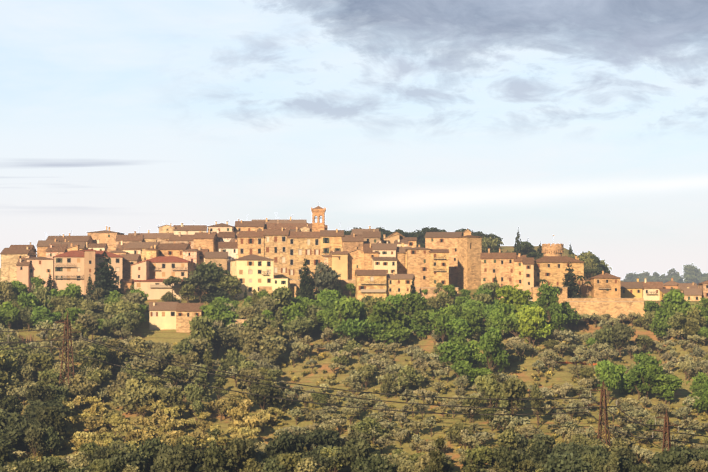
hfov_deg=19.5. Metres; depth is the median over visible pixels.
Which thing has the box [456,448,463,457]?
olive tree
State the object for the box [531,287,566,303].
garden terrace
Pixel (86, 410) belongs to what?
olive tree
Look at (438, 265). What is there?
house
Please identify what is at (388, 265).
house
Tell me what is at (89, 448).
broad tree
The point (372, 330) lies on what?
broad tree
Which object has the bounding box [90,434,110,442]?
olive tree
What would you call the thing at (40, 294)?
broad tree
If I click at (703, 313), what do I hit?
broad tree
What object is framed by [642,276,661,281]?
oak tree
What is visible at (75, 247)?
house
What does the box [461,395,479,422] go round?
broad tree
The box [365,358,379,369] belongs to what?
olive tree
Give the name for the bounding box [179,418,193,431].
olive tree
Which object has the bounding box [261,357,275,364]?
olive tree
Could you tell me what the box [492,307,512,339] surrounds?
broad tree
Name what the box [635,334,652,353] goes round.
broad tree
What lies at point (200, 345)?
broad tree
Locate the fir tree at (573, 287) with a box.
[562,262,581,297]
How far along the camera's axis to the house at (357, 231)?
769.33 m
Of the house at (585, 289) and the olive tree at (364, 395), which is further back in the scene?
the house at (585, 289)
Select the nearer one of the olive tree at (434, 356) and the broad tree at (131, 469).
the broad tree at (131, 469)
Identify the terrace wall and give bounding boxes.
[259,286,296,297]
[290,280,354,294]
[414,287,458,298]
[492,290,531,299]
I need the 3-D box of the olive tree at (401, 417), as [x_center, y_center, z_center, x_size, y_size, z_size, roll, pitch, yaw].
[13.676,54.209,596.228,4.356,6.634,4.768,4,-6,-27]
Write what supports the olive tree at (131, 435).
on the terrain ground
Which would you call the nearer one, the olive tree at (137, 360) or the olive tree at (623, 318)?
the olive tree at (137, 360)
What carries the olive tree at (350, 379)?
on the terrain ground
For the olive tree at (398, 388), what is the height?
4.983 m
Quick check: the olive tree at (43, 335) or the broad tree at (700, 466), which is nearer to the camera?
the broad tree at (700, 466)
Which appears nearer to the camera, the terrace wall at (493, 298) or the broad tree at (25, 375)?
the broad tree at (25, 375)
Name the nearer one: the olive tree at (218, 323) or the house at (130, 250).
the olive tree at (218, 323)
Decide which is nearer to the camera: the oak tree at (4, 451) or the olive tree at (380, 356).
the oak tree at (4, 451)
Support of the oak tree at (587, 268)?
on the terrain ground
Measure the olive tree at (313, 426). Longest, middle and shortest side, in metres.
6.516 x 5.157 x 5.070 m
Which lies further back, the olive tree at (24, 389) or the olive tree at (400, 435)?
the olive tree at (24, 389)
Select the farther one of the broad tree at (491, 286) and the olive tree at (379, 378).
the broad tree at (491, 286)
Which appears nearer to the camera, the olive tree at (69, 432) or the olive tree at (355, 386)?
the olive tree at (69, 432)
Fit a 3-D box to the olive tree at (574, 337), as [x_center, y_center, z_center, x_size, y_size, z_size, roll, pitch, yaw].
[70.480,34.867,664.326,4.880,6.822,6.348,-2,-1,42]
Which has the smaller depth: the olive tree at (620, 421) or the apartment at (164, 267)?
the olive tree at (620, 421)
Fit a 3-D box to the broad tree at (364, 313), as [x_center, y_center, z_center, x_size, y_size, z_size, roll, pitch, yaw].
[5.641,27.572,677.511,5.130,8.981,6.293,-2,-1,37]
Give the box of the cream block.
[229,254,273,297]
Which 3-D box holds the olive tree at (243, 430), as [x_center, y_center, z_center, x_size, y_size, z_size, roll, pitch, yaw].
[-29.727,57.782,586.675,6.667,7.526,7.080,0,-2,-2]
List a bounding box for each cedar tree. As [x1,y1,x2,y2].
[91,250,124,301]
[201,271,232,302]
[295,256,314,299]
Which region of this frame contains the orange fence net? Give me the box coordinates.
[555,361,596,364]
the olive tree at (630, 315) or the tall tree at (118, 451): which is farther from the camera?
the olive tree at (630, 315)
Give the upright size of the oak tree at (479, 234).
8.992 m
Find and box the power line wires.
[0,329,707,444]
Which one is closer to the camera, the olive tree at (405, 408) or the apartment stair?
the olive tree at (405, 408)
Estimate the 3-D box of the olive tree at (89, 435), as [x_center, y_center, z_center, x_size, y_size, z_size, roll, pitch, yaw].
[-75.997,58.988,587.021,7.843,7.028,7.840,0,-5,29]
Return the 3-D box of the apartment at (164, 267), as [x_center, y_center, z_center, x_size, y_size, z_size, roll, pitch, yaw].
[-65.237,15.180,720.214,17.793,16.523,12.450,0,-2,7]
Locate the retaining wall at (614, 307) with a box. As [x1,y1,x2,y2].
[563,298,644,320]
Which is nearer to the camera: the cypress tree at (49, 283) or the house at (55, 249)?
the cypress tree at (49, 283)
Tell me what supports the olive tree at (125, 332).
on the terrain ground
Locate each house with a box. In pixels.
[9,242,36,251]
[16,258,30,293]
[27,250,53,290]
[36,238,59,256]
[46,230,92,249]
[55,235,86,250]
[86,226,124,251]
[115,227,142,247]
[116,240,140,255]
[119,246,141,278]
[120,279,132,294]
[126,241,159,260]
[128,226,173,241]
[130,260,149,284]
[156,242,190,258]
[158,223,175,232]
[168,231,193,248]
[173,223,206,234]
[193,230,216,251]
[195,247,208,265]
[204,249,227,274]
[207,221,234,231]
[216,230,234,241]
[218,239,237,270]
[235,219,264,232]
[237,227,264,257]
[251,214,306,228]
[263,224,289,277]
[266,219,311,231]
[272,278,289,296]
[287,229,321,279]
[320,222,343,262]
[341,227,363,252]
[351,226,379,234]
[362,229,380,243]
[372,241,396,256]
[372,257,396,273]
[386,232,403,237]
[386,271,414,298]
[395,237,408,246]
[405,244,430,286]
[429,249,448,286]
[480,247,515,287]
[513,253,526,289]
[522,257,533,289]
[534,256,584,294]
[583,280,590,295]
[588,271,620,297]
[620,278,642,297]
[642,278,662,300]
[659,289,681,300]
[663,278,677,288]
[677,282,697,292]
[683,287,701,300]
[698,280,707,297]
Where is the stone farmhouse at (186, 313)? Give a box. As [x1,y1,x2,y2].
[175,303,203,332]
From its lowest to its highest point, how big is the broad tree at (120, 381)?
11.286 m
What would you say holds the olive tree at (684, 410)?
on the terrain ground
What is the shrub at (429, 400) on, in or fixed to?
on the terrain ground
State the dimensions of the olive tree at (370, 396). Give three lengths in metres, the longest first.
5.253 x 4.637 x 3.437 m
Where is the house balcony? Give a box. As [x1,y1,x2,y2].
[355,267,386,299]
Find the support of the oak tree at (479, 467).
on the terrain ground
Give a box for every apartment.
[53,246,122,294]
[140,256,193,278]
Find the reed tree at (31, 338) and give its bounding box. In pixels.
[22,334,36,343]
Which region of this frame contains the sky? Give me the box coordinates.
[0,0,707,279]
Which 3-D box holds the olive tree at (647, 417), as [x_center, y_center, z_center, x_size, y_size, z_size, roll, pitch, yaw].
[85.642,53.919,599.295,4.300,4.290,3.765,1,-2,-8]
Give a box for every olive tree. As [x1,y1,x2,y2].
[2,329,18,346]
[6,387,25,400]
[12,450,26,459]
[13,317,26,329]
[18,387,29,405]
[20,381,39,396]
[26,342,40,350]
[28,284,35,292]
[32,341,48,347]
[33,320,55,338]
[36,331,47,339]
[59,456,76,463]
[60,400,74,408]
[63,427,73,446]
[64,376,73,385]
[64,416,76,426]
[64,417,72,439]
[67,396,84,416]
[70,431,95,441]
[70,433,85,442]
[72,336,92,343]
[72,437,88,453]
[74,412,97,424]
[77,391,92,406]
[79,416,105,432]
[80,408,89,412]
[81,294,89,300]
[83,396,104,406]
[90,402,108,429]
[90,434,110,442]
[91,391,103,397]
[94,427,109,434]
[95,381,103,389]
[96,417,109,427]
[97,336,112,341]
[98,388,107,402]
[98,439,112,446]
[101,432,120,439]
[103,409,124,427]
[109,390,123,410]
[109,414,127,434]
[111,424,135,441]
[114,327,131,339]
[115,365,125,372]
[122,338,131,346]
[125,430,144,440]
[128,417,155,428]
[129,357,145,364]
[133,428,153,440]
[135,432,153,444]
[136,405,152,418]
[137,397,153,416]
[144,340,154,349]
[146,426,163,436]
[150,402,166,417]
[151,408,168,427]
[153,434,173,440]
[154,416,175,429]
[155,371,172,380]
[158,426,170,435]
[160,436,184,447]
[161,419,183,432]
[163,385,181,387]
[164,406,179,418]
[164,430,185,437]
[170,430,184,439]
[176,404,188,418]
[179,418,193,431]
[185,402,192,414]
[186,440,206,450]
[188,431,209,439]
[189,401,206,420]
[193,412,210,420]
[195,420,213,433]
[199,436,217,445]
[200,359,219,372]
[209,399,234,421]
[210,425,223,432]
[212,317,223,326]
[216,436,230,449]
[218,406,237,420]
[223,303,235,309]
[224,427,239,434]
[225,367,240,386]
[225,394,245,406]
[227,322,244,331]
[227,408,248,422]
[229,390,252,404]
[229,433,256,439]
[231,399,253,413]
[233,417,260,430]
[238,426,260,437]
[243,415,263,438]
[245,359,264,367]
[247,352,263,361]
[254,442,269,454]
[254,456,264,466]
[255,359,270,379]
[255,448,267,461]
[256,409,270,431]
[259,366,279,375]
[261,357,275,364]
[266,407,283,424]
[274,380,290,390]
[275,394,294,411]
[275,428,293,437]
[279,400,291,413]
[279,427,296,435]
[281,389,294,397]
[285,330,302,340]
[285,340,295,351]
[287,350,297,367]
[287,407,303,424]
[287,425,307,434]
[288,342,310,361]
[289,385,302,398]
[289,386,299,395]
[297,335,312,344]
[298,393,311,406]
[301,407,309,420]
[305,347,311,359]
[305,359,317,369]
[305,423,319,430]
[306,409,319,422]
[313,344,325,353]
[316,462,336,471]
[317,424,329,430]
[318,406,334,424]
[319,414,329,422]
[322,328,332,343]
[323,342,341,351]
[323,424,336,430]
[325,395,336,401]
[326,399,336,405]
[328,363,346,374]
[329,406,338,415]
[330,418,347,434]
[331,339,346,343]
[331,350,351,365]
[331,413,340,418]
[336,390,344,403]
[339,407,359,424]
[339,435,348,445]
[340,374,359,393]
[345,392,356,398]
[345,397,360,403]
[347,422,361,432]
[348,369,359,381]
[350,347,368,357]
[351,382,364,396]
[351,402,364,418]
[354,371,366,386]
[356,400,372,410]
[357,393,368,399]
[359,353,370,365]
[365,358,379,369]
[365,398,380,407]
[365,412,384,422]
[366,394,380,407]
[368,427,379,443]
[369,343,382,353]
[372,371,380,384]
[373,352,389,367]
[374,361,388,368]
[374,402,388,416]
[374,422,389,432]
[374,438,394,453]
[376,342,387,353]
[376,375,392,383]
[379,433,391,438]
[379,453,391,459]
[383,359,395,365]
[383,407,398,421]
[384,343,401,357]
[385,364,404,373]
[385,368,396,377]
[388,422,397,431]
[389,384,400,397]
[389,428,404,440]
[393,373,410,391]
[393,432,405,445]
[394,412,408,427]
[399,429,411,439]
[400,405,411,416]
[402,389,413,401]
[403,420,426,434]
[404,345,418,360]
[407,348,423,356]
[407,398,418,417]
[411,434,421,452]
[412,351,429,363]
[413,357,428,370]
[413,388,432,401]
[414,369,426,387]
[415,440,433,449]
[417,403,429,417]
[419,444,435,451]
[422,416,436,436]
[425,353,438,359]
[428,361,442,378]
[429,382,446,392]
[430,439,446,450]
[431,331,439,344]
[433,369,446,381]
[433,445,448,451]
[435,401,446,416]
[436,396,446,408]
[438,360,450,368]
[443,365,451,382]
[445,399,456,417]
[446,395,461,405]
[453,380,464,387]
[454,387,466,395]
[455,374,468,388]
[455,403,480,422]
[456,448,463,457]
[460,393,481,400]
[460,429,469,449]
[462,435,480,449]
[468,384,479,392]
[469,423,483,437]
[470,332,480,339]
[471,432,495,446]
[478,387,486,406]
[489,415,523,430]
[492,409,509,429]
[494,373,509,383]
[501,348,515,354]
[502,416,529,431]
[506,340,523,356]
[507,355,518,365]
[508,336,524,353]
[511,425,535,433]
[512,342,531,361]
[520,423,538,438]
[523,429,543,438]
[526,348,538,357]
[526,385,534,396]
[531,402,550,425]
[532,360,544,375]
[537,351,559,368]
[539,356,551,368]
[539,387,556,401]
[545,400,562,415]
[546,360,557,370]
[547,424,559,432]
[548,330,563,339]
[550,384,562,397]
[551,344,563,355]
[551,410,563,415]
[552,358,564,366]
[552,414,570,417]
[554,386,569,403]
[555,343,571,357]
[555,427,570,439]
[556,414,572,423]
[557,330,572,340]
[560,421,576,432]
[562,382,572,395]
[562,396,576,412]
[564,430,574,442]
[565,344,585,356]
[565,403,577,418]
[567,365,586,378]
[568,334,579,350]
[569,355,584,365]
[570,319,583,329]
[570,427,584,432]
[572,385,584,396]
[573,347,586,362]
[573,400,583,416]
[574,313,594,326]
[575,408,590,419]
[577,378,592,393]
[577,399,593,414]
[580,393,596,399]
[581,333,593,347]
[581,388,591,394]
[582,425,597,438]
[584,347,596,358]
[586,377,596,387]
[587,356,597,372]
[588,313,598,327]
[589,343,598,350]
[595,350,605,361]
[596,343,610,360]
[597,314,611,320]
[597,320,608,328]
[597,411,613,420]
[603,348,618,359]
[608,405,617,422]
[609,318,619,324]
[609,423,621,437]
[612,438,635,448]
[613,427,626,438]
[614,398,621,408]
[615,415,639,433]
[617,313,626,322]
[620,401,633,416]
[620,405,635,411]
[621,398,640,405]
[622,344,637,358]
[622,411,642,423]
[622,423,638,437]
[623,341,636,351]
[627,312,640,326]
[630,445,647,465]
[633,405,643,411]
[634,408,648,421]
[634,435,647,443]
[637,431,656,443]
[639,397,651,408]
[640,449,659,462]
[642,415,654,420]
[650,402,669,414]
[650,404,664,414]
[651,414,665,420]
[652,341,663,351]
[654,432,667,443]
[655,344,665,356]
[657,331,670,340]
[657,418,666,426]
[659,441,673,450]
[660,352,672,363]
[660,361,676,370]
[663,339,676,344]
[663,368,673,374]
[667,434,677,445]
[668,327,683,345]
[670,357,679,364]
[671,411,682,419]
[673,442,684,446]
[675,406,692,419]
[676,340,689,350]
[677,358,693,379]
[677,430,692,448]
[678,354,693,361]
[679,417,699,427]
[683,396,694,414]
[684,343,699,356]
[684,363,697,380]
[685,430,695,444]
[686,366,703,375]
[687,334,705,343]
[687,424,701,437]
[689,345,705,360]
[692,357,704,373]
[695,444,707,450]
[699,360,707,373]
[700,422,707,432]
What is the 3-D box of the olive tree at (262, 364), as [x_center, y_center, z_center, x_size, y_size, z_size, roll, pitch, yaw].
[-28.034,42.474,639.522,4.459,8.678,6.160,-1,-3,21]
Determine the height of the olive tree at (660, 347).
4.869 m
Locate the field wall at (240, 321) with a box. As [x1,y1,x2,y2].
[227,319,246,329]
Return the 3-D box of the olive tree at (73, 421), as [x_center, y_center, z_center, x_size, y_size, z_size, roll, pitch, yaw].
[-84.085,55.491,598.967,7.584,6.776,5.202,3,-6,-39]
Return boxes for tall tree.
[36,373,48,386]
[46,324,55,354]
[97,337,109,381]
[108,449,123,470]
[124,358,131,372]
[195,365,211,402]
[203,343,214,387]
[207,428,219,471]
[212,359,227,414]
[250,289,258,304]
[259,367,274,412]
[268,315,276,361]
[428,438,443,471]
[465,456,476,471]
[487,373,500,406]
[498,392,510,428]
[529,377,543,428]
[607,447,620,471]
[677,452,687,465]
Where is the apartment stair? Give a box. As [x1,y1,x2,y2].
[83,249,96,294]
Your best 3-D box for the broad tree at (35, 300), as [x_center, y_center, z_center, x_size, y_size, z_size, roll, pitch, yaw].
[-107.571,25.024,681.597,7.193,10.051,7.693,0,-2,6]
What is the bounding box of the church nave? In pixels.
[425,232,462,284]
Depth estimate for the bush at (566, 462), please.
547.91 m
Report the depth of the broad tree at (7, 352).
632.96 m
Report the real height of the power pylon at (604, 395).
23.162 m
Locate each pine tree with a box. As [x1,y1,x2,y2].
[162,276,181,296]
[381,231,393,236]
[410,233,424,242]
[422,227,437,232]
[526,252,540,257]
[585,269,598,275]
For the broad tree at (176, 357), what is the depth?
635.70 m
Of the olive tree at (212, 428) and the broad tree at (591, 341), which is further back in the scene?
the broad tree at (591, 341)
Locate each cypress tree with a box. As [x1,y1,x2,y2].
[46,273,53,291]
[86,274,93,294]
[338,281,342,298]
[410,278,415,293]
[495,239,502,252]
[512,227,520,252]
[537,241,542,254]
[568,244,573,254]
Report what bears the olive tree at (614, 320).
on the terrain ground
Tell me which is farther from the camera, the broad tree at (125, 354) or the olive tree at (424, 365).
the broad tree at (125, 354)
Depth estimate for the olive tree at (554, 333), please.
660.07 m
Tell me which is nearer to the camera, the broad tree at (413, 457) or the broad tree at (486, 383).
the broad tree at (413, 457)
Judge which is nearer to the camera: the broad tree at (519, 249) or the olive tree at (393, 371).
the olive tree at (393, 371)
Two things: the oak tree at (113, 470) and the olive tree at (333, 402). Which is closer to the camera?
the oak tree at (113, 470)
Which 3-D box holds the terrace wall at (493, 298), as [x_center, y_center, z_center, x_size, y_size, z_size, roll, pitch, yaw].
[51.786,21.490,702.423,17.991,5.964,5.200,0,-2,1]
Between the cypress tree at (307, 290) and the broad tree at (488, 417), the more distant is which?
the cypress tree at (307, 290)
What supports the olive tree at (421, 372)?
on the terrain ground
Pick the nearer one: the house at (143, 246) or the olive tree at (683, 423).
the olive tree at (683, 423)
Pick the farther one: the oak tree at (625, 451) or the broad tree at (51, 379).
the broad tree at (51, 379)
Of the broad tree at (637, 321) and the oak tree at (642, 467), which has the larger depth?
the broad tree at (637, 321)
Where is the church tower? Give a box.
[456,235,481,289]
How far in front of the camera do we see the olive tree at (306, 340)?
660.08 m
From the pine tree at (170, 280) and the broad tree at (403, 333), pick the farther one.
the pine tree at (170, 280)
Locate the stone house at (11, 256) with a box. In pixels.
[0,242,36,281]
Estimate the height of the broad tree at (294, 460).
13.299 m
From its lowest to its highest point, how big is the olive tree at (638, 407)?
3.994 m
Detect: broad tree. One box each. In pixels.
[0,280,16,303]
[0,301,18,325]
[0,307,19,328]
[0,330,18,345]
[0,345,18,358]
[0,352,15,377]
[0,369,20,399]
[0,372,8,398]
[0,395,20,412]
[0,409,10,429]
[2,294,17,303]
[2,356,19,381]
[2,412,35,450]
[4,464,16,471]
[5,450,20,460]
[7,461,19,471]
[10,343,31,367]
[11,280,21,287]
[11,302,22,326]
[12,283,28,295]
[17,291,36,326]
[17,365,33,383]
[19,422,33,453]
[20,456,47,471]
[22,399,49,420]
[24,427,44,457]
[25,297,39,307]
[25,352,54,376]
[25,382,56,403]
[27,349,43,376]
[31,275,45,291]
[32,284,54,311]
[34,405,65,455]
[36,369,67,384]
[38,368,64,385]
[41,455,68,471]
[42,426,64,454]
[43,288,59,311]
[45,399,70,416]
[46,384,67,401]
[50,295,71,323]
[50,323,73,358]
[51,311,61,326]
[52,361,74,380]
[55,302,72,323]
[62,306,84,323]
[67,451,89,470]
[69,323,90,341]
[69,374,96,399]
[71,341,91,363]
[74,313,99,339]
[75,366,98,380]
[76,346,107,369]
[78,441,99,458]
[80,345,111,369]
[83,369,113,387]
[85,446,109,470]
[89,458,117,471]
[91,288,103,309]
[91,363,112,384]
[92,312,111,335]
[98,319,105,335]
[104,296,122,313]
[105,290,123,303]
[105,338,130,357]
[105,371,138,400]
[108,346,127,373]
[108,347,123,379]
[109,378,155,416]
[109,439,124,448]
[109,441,127,457]
[119,464,138,471]
[121,311,142,338]
[121,352,135,362]
[123,443,147,471]
[124,336,149,358]
[126,284,133,293]
[128,368,151,385]
[130,288,148,307]
[133,362,158,376]
[135,304,147,318]
[146,347,170,371]
[146,376,162,396]
[152,341,171,350]
[152,386,164,401]
[157,386,185,419]
[160,291,177,301]
[160,353,182,370]
[162,365,187,385]
[170,335,208,358]
[171,339,194,382]
[176,436,196,447]
[177,350,207,381]
[179,284,195,302]
[183,382,205,421]
[187,362,208,382]
[187,376,214,396]
[189,315,216,342]
[189,336,213,363]
[199,304,218,315]
[201,305,226,326]
[203,298,230,312]
[215,275,242,301]
[215,296,228,303]
[218,327,243,349]
[219,347,245,377]
[225,436,255,471]
[229,300,239,307]
[236,360,255,376]
[236,366,263,399]
[238,306,255,318]
[238,312,269,346]
[238,328,263,357]
[239,458,263,471]
[240,296,252,306]
[243,444,255,465]
[245,312,264,327]
[253,296,276,318]
[256,295,273,309]
[257,291,271,297]
[258,335,287,360]
[259,323,284,348]
[261,310,274,319]
[266,369,282,381]
[268,318,281,329]
[268,333,283,357]
[270,286,292,330]
[274,307,285,335]
[276,452,303,471]
[281,301,307,329]
[294,457,318,471]
[301,297,311,307]
[308,262,340,294]
[310,391,329,409]
[315,288,340,308]
[316,308,336,340]
[317,467,326,471]
[320,446,345,471]
[331,295,361,343]
[331,350,350,365]
[342,339,361,356]
[343,283,355,295]
[345,308,361,335]
[346,430,373,443]
[348,448,387,468]
[350,416,390,439]
[358,363,375,390]
[359,295,373,305]
[359,301,365,317]
[361,307,369,318]
[362,316,380,343]
[364,296,394,321]
[367,300,405,342]
[370,322,412,344]
[372,321,393,341]
[376,227,390,232]
[378,373,396,398]
[385,293,404,314]
[390,448,409,459]
[390,451,415,471]
[391,365,424,388]
[394,312,409,326]
[394,458,417,471]
[396,304,413,319]
[399,291,428,325]
[401,461,423,471]
[408,318,431,336]
[408,452,424,460]
[415,452,443,470]
[420,306,432,334]
[425,296,445,309]
[425,309,434,334]
[428,311,437,329]
[430,344,442,356]
[432,312,455,340]
[432,313,453,342]
[434,282,443,295]
[436,340,472,377]
[438,303,460,339]
[438,450,454,471]
[443,285,457,298]
[445,318,474,338]
[446,336,469,362]
[446,421,474,445]
[455,296,467,311]
[457,309,482,333]
[457,450,466,463]
[459,310,482,339]
[460,298,484,312]
[461,289,470,299]
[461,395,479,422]
[462,444,493,471]
[467,340,484,366]
[467,367,492,386]
[471,285,492,298]
[473,374,501,406]
[474,293,492,319]
[476,303,490,322]
[477,326,509,371]
[479,408,499,430]
[481,282,496,297]
[483,319,491,331]
[487,308,508,336]
[487,447,499,466]
[488,233,502,240]
[489,462,502,471]
[490,303,515,339]
[490,311,505,332]
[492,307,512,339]
[492,428,518,457]
[492,444,522,471]
[494,284,532,333]
[496,377,526,417]
[513,245,524,254]
[513,458,535,471]
[516,305,545,343]
[518,385,527,411]
[519,314,545,346]
[520,241,534,254]
[520,303,535,339]
[532,433,555,449]
[535,314,551,345]
[535,462,553,471]
[536,282,562,320]
[542,339,558,350]
[546,313,569,339]
[561,301,581,326]
[570,433,588,443]
[579,366,596,387]
[579,438,601,446]
[581,451,606,471]
[584,257,599,277]
[585,337,598,348]
[586,256,602,267]
[587,460,620,471]
[590,443,610,451]
[593,266,603,276]
[594,327,613,348]
[595,360,620,403]
[600,259,611,271]
[608,437,630,451]
[614,364,627,385]
[618,372,638,394]
[624,365,655,399]
[626,272,642,281]
[631,316,644,327]
[633,276,645,281]
[633,352,661,392]
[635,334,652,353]
[636,363,663,398]
[640,271,649,276]
[643,300,659,312]
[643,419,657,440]
[650,373,683,403]
[654,288,689,319]
[658,273,666,282]
[660,381,680,404]
[664,268,685,282]
[667,275,679,282]
[667,312,686,343]
[670,464,693,471]
[681,305,706,328]
[682,318,700,342]
[682,391,702,412]
[683,263,700,279]
[684,275,696,282]
[686,372,707,392]
[688,459,707,471]
[690,301,704,306]
[693,391,707,412]
[694,304,707,326]
[699,297,707,307]
[700,381,707,407]
[702,437,707,443]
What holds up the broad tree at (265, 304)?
on the terrain ground
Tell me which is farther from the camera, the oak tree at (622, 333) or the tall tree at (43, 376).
the oak tree at (622, 333)
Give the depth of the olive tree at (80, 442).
576.10 m
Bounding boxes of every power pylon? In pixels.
[51,311,81,406]
[587,381,617,450]
[652,409,678,450]
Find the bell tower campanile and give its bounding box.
[311,201,325,231]
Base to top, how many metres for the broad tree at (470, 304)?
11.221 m
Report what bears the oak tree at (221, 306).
on the terrain ground
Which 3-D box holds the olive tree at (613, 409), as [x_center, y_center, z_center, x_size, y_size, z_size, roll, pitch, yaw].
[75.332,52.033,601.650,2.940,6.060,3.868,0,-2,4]
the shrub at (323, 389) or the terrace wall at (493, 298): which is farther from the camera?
the terrace wall at (493, 298)
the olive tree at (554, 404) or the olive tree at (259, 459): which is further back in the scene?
the olive tree at (554, 404)
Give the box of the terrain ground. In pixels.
[0,246,707,471]
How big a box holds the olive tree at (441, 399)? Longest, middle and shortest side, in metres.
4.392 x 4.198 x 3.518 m
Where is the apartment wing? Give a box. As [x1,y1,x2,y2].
[134,279,186,299]
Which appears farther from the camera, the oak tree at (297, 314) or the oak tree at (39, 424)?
the oak tree at (297, 314)
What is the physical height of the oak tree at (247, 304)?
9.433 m
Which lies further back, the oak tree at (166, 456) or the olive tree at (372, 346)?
the olive tree at (372, 346)
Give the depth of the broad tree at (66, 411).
597.76 m
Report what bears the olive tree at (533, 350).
on the terrain ground
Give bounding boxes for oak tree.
[0,312,11,325]
[0,343,10,347]
[0,427,25,447]
[0,439,16,458]
[0,445,12,461]
[0,457,4,469]
[0,465,15,471]
[4,369,18,378]
[6,399,23,415]
[14,352,30,366]
[16,462,52,471]
[18,306,44,331]
[23,401,47,419]
[26,305,54,330]
[32,345,55,362]
[33,417,67,436]
[48,384,72,400]
[58,282,83,299]
[62,467,84,471]
[68,296,84,308]
[73,342,102,365]
[74,310,95,332]
[75,299,99,312]
[95,298,107,303]
[99,445,111,458]
[102,299,140,314]
[102,312,139,338]
[106,464,116,471]
[108,449,146,471]
[118,292,146,306]
[131,309,145,326]
[135,437,166,471]
[149,451,191,471]
[154,442,205,471]
[156,447,191,471]
[180,273,217,302]
[190,261,231,294]
[196,325,235,356]
[197,443,239,471]
[215,304,227,312]
[220,312,235,328]
[222,311,238,318]
[236,302,251,312]
[245,438,260,449]
[247,379,287,416]
[261,455,290,471]
[264,430,305,457]
[282,316,316,338]
[284,310,308,325]
[293,296,307,302]
[294,450,309,458]
[299,427,342,463]
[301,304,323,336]
[302,445,341,466]
[306,299,323,325]
[314,320,324,330]
[318,295,344,301]
[321,297,341,311]
[333,318,372,339]
[335,437,377,468]
[350,454,396,471]
[396,229,407,236]
[419,464,443,471]
[436,291,452,306]
[460,462,489,471]
[473,232,488,237]
[477,468,489,471]
[481,304,497,322]
[482,237,503,252]
[498,312,520,336]
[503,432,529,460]
[523,440,553,465]
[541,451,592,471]
[550,440,585,456]
[573,445,597,458]
[576,251,599,259]
[584,265,592,279]
[584,443,611,460]
[598,264,608,274]
[600,322,635,358]
[606,455,634,471]
[617,446,637,464]
[629,463,659,471]
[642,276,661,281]
[643,310,658,324]
[649,316,677,344]
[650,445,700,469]
[651,463,674,471]
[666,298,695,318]
[691,449,701,460]
[695,448,707,460]
[696,327,707,344]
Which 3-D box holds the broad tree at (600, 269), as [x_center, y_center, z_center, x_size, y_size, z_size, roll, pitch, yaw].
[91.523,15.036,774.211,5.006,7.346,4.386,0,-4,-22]
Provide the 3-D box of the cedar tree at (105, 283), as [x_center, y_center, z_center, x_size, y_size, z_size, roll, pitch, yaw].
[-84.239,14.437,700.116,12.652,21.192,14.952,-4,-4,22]
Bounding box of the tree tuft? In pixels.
[36,451,46,458]
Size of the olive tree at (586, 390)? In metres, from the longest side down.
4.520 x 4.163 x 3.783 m
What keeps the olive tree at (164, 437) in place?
on the terrain ground
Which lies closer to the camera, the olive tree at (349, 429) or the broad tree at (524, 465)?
the broad tree at (524, 465)
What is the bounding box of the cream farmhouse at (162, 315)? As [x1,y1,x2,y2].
[149,302,177,329]
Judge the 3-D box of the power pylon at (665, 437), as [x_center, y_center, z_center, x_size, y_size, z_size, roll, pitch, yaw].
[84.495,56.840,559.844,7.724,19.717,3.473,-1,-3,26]
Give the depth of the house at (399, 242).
733.66 m
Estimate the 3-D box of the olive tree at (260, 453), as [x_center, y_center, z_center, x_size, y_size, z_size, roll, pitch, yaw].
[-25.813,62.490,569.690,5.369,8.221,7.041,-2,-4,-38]
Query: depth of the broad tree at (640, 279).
1436.90 m
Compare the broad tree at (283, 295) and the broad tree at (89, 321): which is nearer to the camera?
the broad tree at (89, 321)
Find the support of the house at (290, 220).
on the terrain ground
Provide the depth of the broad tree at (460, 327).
659.39 m
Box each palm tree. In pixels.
[574,275,585,295]
[583,281,591,297]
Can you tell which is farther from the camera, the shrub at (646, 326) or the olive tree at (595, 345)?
the shrub at (646, 326)
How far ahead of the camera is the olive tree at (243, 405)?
602.81 m
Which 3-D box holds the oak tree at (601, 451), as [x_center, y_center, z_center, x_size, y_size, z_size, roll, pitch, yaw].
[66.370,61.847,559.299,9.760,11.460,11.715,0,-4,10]
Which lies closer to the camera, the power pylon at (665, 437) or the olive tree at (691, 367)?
the power pylon at (665, 437)
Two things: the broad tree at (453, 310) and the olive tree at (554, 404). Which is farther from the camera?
the broad tree at (453, 310)
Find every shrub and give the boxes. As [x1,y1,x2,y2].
[59,439,71,450]
[188,419,198,428]
[205,404,213,411]
[228,420,243,426]
[265,415,277,426]
[313,325,319,333]
[319,383,328,392]
[327,379,333,384]
[356,339,369,346]
[399,393,416,400]
[409,442,416,450]
[416,332,425,338]
[424,397,432,403]
[429,392,439,400]
[560,335,572,342]
[642,324,650,329]
[644,345,651,351]
[670,350,678,356]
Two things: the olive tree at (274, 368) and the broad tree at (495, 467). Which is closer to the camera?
the broad tree at (495, 467)
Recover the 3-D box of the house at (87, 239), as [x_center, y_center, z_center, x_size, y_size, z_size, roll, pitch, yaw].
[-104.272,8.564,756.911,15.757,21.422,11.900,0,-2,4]
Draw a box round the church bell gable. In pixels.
[463,229,471,235]
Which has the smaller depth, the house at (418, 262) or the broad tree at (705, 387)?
the broad tree at (705, 387)
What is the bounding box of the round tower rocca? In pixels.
[542,235,563,255]
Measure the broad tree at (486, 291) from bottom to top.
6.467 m
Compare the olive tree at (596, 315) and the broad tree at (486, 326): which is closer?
the broad tree at (486, 326)
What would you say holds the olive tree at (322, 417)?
on the terrain ground
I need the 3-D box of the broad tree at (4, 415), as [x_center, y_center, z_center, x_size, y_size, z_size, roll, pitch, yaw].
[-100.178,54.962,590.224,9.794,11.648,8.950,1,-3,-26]
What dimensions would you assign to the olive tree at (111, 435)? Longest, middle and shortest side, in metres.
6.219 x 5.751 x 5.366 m
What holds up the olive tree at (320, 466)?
on the terrain ground

